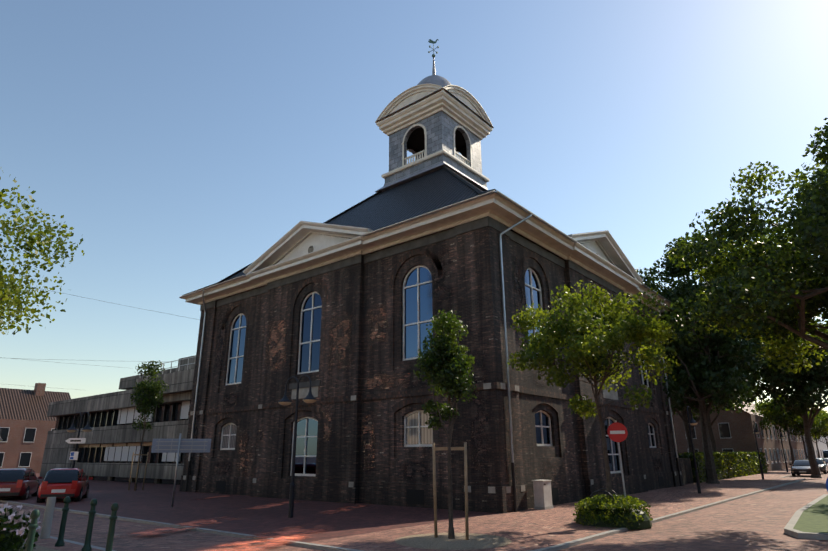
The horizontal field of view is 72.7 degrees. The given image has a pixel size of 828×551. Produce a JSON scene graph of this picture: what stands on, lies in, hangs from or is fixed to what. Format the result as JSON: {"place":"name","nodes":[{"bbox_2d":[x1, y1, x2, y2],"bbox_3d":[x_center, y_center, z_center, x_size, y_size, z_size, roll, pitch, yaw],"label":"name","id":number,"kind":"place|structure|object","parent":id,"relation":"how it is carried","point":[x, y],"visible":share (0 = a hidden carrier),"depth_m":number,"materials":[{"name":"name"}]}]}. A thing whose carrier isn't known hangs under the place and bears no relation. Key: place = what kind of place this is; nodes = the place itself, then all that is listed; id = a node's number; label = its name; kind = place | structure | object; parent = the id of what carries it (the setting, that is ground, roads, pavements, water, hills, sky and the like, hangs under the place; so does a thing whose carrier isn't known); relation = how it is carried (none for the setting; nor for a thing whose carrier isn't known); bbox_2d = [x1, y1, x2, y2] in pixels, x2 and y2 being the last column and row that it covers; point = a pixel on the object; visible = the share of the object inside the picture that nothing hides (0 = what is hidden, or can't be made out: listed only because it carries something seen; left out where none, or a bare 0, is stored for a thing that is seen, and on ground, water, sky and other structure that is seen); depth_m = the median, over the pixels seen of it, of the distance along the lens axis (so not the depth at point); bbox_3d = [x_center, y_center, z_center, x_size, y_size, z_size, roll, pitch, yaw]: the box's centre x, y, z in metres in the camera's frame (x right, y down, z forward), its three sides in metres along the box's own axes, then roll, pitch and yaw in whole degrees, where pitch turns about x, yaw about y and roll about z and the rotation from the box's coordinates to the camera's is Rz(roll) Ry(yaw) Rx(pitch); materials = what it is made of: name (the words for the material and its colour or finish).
{"place":"outdoors","nodes":[
{"label":"outdoors","id":0,"kind":"place"},
{"bbox_2d":[0,170,84,334],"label":"tree","id":1,"kind":"object","parent":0,"point":[11,287],"depth_m":9.70,"materials":[{"name":"green plant"}]},
{"bbox_2d":[10,530,114,550],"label":"pavement island","id":2,"kind":"structure","parent":0,"point":[69,545],"depth_m":13.18,"materials":[{"name":"stone"}]},
{"bbox_2d":[25,509,39,550],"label":"bollard","id":3,"kind":"object","parent":2,"relation":"on","point":[34,516],"visible":1,"depth_m":10.06,"materials":[{"name":"teal metal"}]},
{"bbox_2d":[13,542,57,550],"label":"planter","id":4,"kind":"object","parent":2,"relation":"on","point":[39,548],"depth_m":12.57,"materials":[{"name":"grey concrete"}]},
{"bbox_2d":[0,503,43,550],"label":"flowering plant","id":5,"kind":"object","parent":4,"relation":"on","point":[11,518],"visible":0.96,"depth_m":11.88,"materials":[{"name":"green plant"}]},
{"bbox_2d":[40,497,55,538],"bbox_3d":[-9.408,6.226,14.469,0.220,0.980,0.220,-14,-22,37],"label":"post","id":6,"kind":"object","parent":2,"relation":"on","point":[47,519],"visible":1,"depth_m":14.40,"materials":[{"name":"concrete"}]},
{"bbox_2d":[55,496,70,546],"bbox_3d":[-8.261,5.785,13.266,0.200,1.080,0.200,-14,-22,37],"label":"bollard","id":7,"kind":"object","parent":2,"relation":"on","point":[60,540],"visible":1,"depth_m":13.21,"materials":[{"name":"teal metal"}]},
{"bbox_2d":[81,498,97,550],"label":"bollard","id":8,"kind":"object","parent":2,"relation":"on","point":[92,512],"visible":1,"depth_m":12.48,"materials":[{"name":"teal metal"}]},
{"bbox_2d":[105,502,118,550],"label":"bollard","id":9,"kind":"object","parent":2,"relation":"on","point":[112,518],"visible":1,"depth_m":11.38,"materials":[{"name":"teal metal"}]},
{"bbox_2d":[0,468,805,550],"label":"church pavement","id":10,"kind":"structure","parent":0,"point":[149,503],"depth_m":20.23,"materials":[{"name":"red brick"}]},
{"bbox_2d":[128,452,148,490],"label":"tree stakes","id":11,"kind":"object","parent":10,"relation":"on","point":[139,454],"visible":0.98,"depth_m":34.42,"materials":[{"name":"brown wood"}]},
{"bbox_2d":[130,360,168,489],"bbox_3d":[-16.940,9.220,35.236,2.400,7.937,2.335,-14,-22,37],"label":"thin tree","id":12,"kind":"object","parent":10,"relation":"on","point":[151,388],"depth_m":35.42,"materials":[{"name":"green plant"}]},
{"bbox_2d":[151,433,210,506],"bbox_3d":[-9.749,8.051,23.341,2.300,2.880,0.127,6,-19,-20],"label":"signboard","id":13,"kind":"object","parent":10,"relation":"on","point":[179,445],"visible":1,"depth_m":23.58,"materials":[{"name":"grey metal"}]},
{"bbox_2d":[278,375,316,517],"bbox_3d":[-4.126,5.861,19.452,1.870,4.778,0.510,-14,-22,37],"label":"street lamp","id":14,"kind":"object","parent":10,"relation":"on","point":[308,398],"depth_m":19.42,"materials":[{"name":"black metal"}]},
{"bbox_2d":[679,458,693,483],"bbox_3d":[18.243,13.245,38.122,0.250,1.630,3.400,-14,-22,37],"label":"utility box","id":15,"kind":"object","parent":10,"relation":"on","point":[686,467],"depth_m":38.32,"materials":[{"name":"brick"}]},
{"bbox_2d":[673,373,759,451],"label":"tree","id":16,"kind":"object","parent":10,"relation":"on","point":[721,408],"depth_m":55.78,"materials":[{"name":"green plant"}]},
{"bbox_2d":[0,472,827,550],"bbox_3d":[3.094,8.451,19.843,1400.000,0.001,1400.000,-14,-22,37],"label":"ground","id":17,"kind":"structure","parent":0,"point":[757,522],"depth_m":15.27,"materials":[{"name":"red brick"}]},
{"bbox_2d":[0,383,70,472],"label":"brick house","id":18,"kind":"structure","parent":17,"relation":"on","point":[26,424],"depth_m":70.45,"materials":[{"name":"brick"}]},
{"bbox_2d":[66,412,92,467],"bbox_3d":[-16.973,8.994,28.174,1.864,4.228,0.504,-11,-20,30],"label":"lamp","id":19,"kind":"object","parent":17,"relation":"on","point":[86,428],"visible":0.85,"depth_m":28.47,"materials":[{"name":"black metal"}]},
{"bbox_2d":[66,438,85,459],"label":"street signs","id":20,"kind":"object","parent":19,"relation":"attached to","point":[73,455],"visible":1,"depth_m":28.23,"materials":[{"name":"white metal"}]},
{"bbox_2d":[39,355,195,484],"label":"office building","id":21,"kind":"structure","parent":17,"relation":"on","point":[109,447],"depth_m":46.74,"materials":[{"name":"grey concrete"}]},
{"bbox_2d":[180,214,683,512],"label":"church walls","id":22,"kind":"structure","parent":17,"relation":"on","point":[485,298],"depth_m":25.80,"materials":[{"name":"brown brick"}]},
{"bbox_2d":[0,283,198,389],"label":"overhead wires","id":23,"kind":"object","parent":22,"relation":"attached to","point":[88,360],"visible":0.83,"depth_m":39.02,"materials":[{"name":"black metal"}]},
{"bbox_2d":[114,245,675,550],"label":"reflected sun patches","id":24,"kind":"object","parent":22,"relation":"attached to","point":[440,293],"visible":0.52,"depth_m":24.06,"materials":[{"name":"brick"}]},
{"bbox_2d":[182,166,642,303],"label":"roof","id":25,"kind":"structure","parent":22,"relation":"on","point":[444,186],"depth_m":32.33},
{"bbox_2d":[375,39,493,192],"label":"bell tower","id":26,"kind":"structure","parent":25,"relation":"on","point":[433,122],"depth_m":39.86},
{"bbox_2d":[179,190,674,312],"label":"roof cornice","id":27,"kind":"structure","parent":22,"relation":"attached to","point":[301,247],"depth_m":28.64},
{"bbox_2d":[220,265,655,475],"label":"windows","id":28,"kind":"structure","parent":22,"relation":"in","point":[417,305],"depth_m":26.86,"materials":[{"name":"glass"}]},
{"bbox_2d":[687,406,700,493],"bbox_3d":[14.855,9.177,29.698,0.510,4.460,1.030,-14,-22,37],"label":"lamp","id":29,"kind":"object","parent":17,"relation":"on","point":[692,421],"visible":1,"depth_m":29.38,"materials":[{"name":"black metal"}]},
{"bbox_2d":[678,451,768,482],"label":"hedge","id":30,"kind":"object","parent":17,"relation":"on","point":[732,464],"visible":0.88,"depth_m":46.19,"materials":[{"name":"green plant"}]},
{"bbox_2d":[672,402,805,470],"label":"buildings","id":31,"kind":"structure","parent":17,"relation":"on","point":[733,431],"depth_m":62.53,"materials":[{"name":"brick"}]},
{"bbox_2d":[753,422,763,478],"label":"lamp","id":32,"kind":"object","parent":17,"relation":"on","point":[756,431],"visible":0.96,"depth_m":43.85,"materials":[{"name":"black metal"}]},
{"bbox_2d":[735,315,827,477],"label":"tree","id":33,"kind":"object","parent":17,"relation":"on","point":[782,379],"depth_m":45.32,"materials":[{"name":"green plant"}]},
{"bbox_2d":[779,429,787,471],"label":"lamp","id":34,"kind":"object","parent":17,"relation":"on","point":[781,436],"visible":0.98,"depth_m":59.16,"materials":[{"name":"black metal"}]},
{"bbox_2d":[789,459,820,476],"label":"car","id":35,"kind":"object","parent":17,"relation":"on","point":[800,466],"visible":0.67,"depth_m":49.69,"materials":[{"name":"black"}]},
{"bbox_2d":[803,432,827,457],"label":"building","id":36,"kind":"structure","parent":17,"relation":"on","point":[822,446],"depth_m":98.81,"materials":[{"name":"tile"}]},
{"bbox_2d":[806,458,827,473],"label":"car","id":37,"kind":"object","parent":17,"relation":"on","point":[822,465],"visible":0.38,"depth_m":55.67,"materials":[{"name":"grey metal"}]},
{"bbox_2d":[823,450,827,457],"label":"white van","id":38,"kind":"object","parent":17,"relation":"on","point":[825,453],"visible":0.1,"depth_m":70.71,"materials":[{"name":"white metal"}]},
{"bbox_2d":[0,0,827,412],"label":"sky","id":39,"kind":"structure","parent":0,"point":[182,140],"materials":[{"name":"blue"}]},
{"bbox_2d":[306,469,799,550],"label":"sidewalk","id":40,"kind":"structure","parent":0,"point":[529,529],"depth_m":16.96,"materials":[{"name":"red brick"}]},
{"bbox_2d":[395,533,511,549],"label":"tree pit mulch","id":41,"kind":"object","parent":40,"relation":"on","point":[442,541],"visible":0.81,"depth_m":13.20,"materials":[{"name":"brown soil"}]},
{"bbox_2d":[413,310,479,538],"bbox_3d":[0.942,3.673,14.609,1.884,5.761,1.739,-14,-22,37],"label":"young hornbeam tree","id":42,"kind":"object","parent":41,"relation":"on","point":[454,359],"depth_m":14.64,"materials":[{"name":"green plant"}]},
{"bbox_2d":[432,442,468,539],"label":"young tree stakes","id":43,"kind":"object","parent":41,"relation":"on","point":[434,448],"visible":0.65,"depth_m":13.97,"materials":[{"name":"brown wood"}]},
{"bbox_2d":[532,480,553,509],"bbox_3d":[4.908,8.337,21.432,0.480,1.020,0.700,-14,-22,37],"label":"utility cabinet","id":44,"kind":"object","parent":40,"relation":"on","point":[542,494],"visible":0.94,"depth_m":21.23,"materials":[{"name":"metal"}]},
{"bbox_2d":[506,280,680,498],"bbox_3d":[5.758,3.727,17.666,5.123,7.523,5.207,-14,-22,37],"label":"tree","id":45,"kind":"object","parent":40,"relation":"on","point":[612,331],"depth_m":17.48,"materials":[{"name":"green plant"}]},
{"bbox_2d":[590,488,616,503],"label":"bike hoops","id":46,"kind":"object","parent":40,"relation":"on","point":[599,490],"visible":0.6,"depth_m":16.69,"materials":[{"name":"black paint"}]},
{"bbox_2d":[573,494,652,528],"bbox_3d":[5.920,6.992,16.819,2.184,0.885,2.955,-14,-22,37],"label":"bush","id":47,"kind":"object","parent":40,"relation":"on","point":[622,511],"visible":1,"depth_m":16.05,"materials":[{"name":"green plant"}]},
{"bbox_2d":[607,420,627,496],"bbox_3d":[6.367,5.966,17.233,0.586,2.983,0.187,-12,-21,33],"label":"no entry sign","id":48,"kind":"object","parent":40,"relation":"on","point":[617,432],"visible":0.94,"depth_m":17.52,"materials":[{"name":"red metal"}]},
{"bbox_2d":[635,232,770,483],"bbox_3d":[20.160,5.820,40.832,11.647,17.415,12.060,-14,-22,37],"label":"tree","id":49,"kind":"object","parent":40,"relation":"on","point":[719,374],"depth_m":38.31,"materials":[{"name":"green plant"}]},
{"bbox_2d":[753,394,817,463],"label":"street tree","id":50,"kind":"object","parent":40,"relation":"on","point":[778,417],"depth_m":62.62,"materials":[{"name":"green plant"}]},
{"bbox_2d":[788,409,826,457],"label":"street tree","id":51,"kind":"object","parent":40,"relation":"on","point":[816,424],"depth_m":71.08,"materials":[{"name":"green plant"}]},
{"bbox_2d":[796,404,827,457],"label":"street tree","id":52,"kind":"object","parent":40,"relation":"on","point":[823,426],"depth_m":81.03,"materials":[{"name":"green plant"}]},
{"bbox_2d":[812,409,827,447],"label":"street tree","id":53,"kind":"object","parent":40,"relation":"on","point":[825,434],"depth_m":93.21,"materials":[{"name":"green plant"}]},
{"bbox_2d":[666,347,757,452],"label":"tree","id":54,"kind":"object","parent":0,"point":[683,414],"depth_m":48.20,"materials":[{"name":"plant"}]},
{"bbox_2d":[651,118,827,373],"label":"tree","id":55,"kind":"object","parent":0,"point":[740,283],"depth_m":16.17,"materials":[{"name":"green plant"}]},
{"bbox_2d":[784,494,827,539],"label":"traffic island","id":56,"kind":"structure","parent":0,"point":[809,520],"depth_m":16.18,"materials":[{"name":"plant"}]}
]}

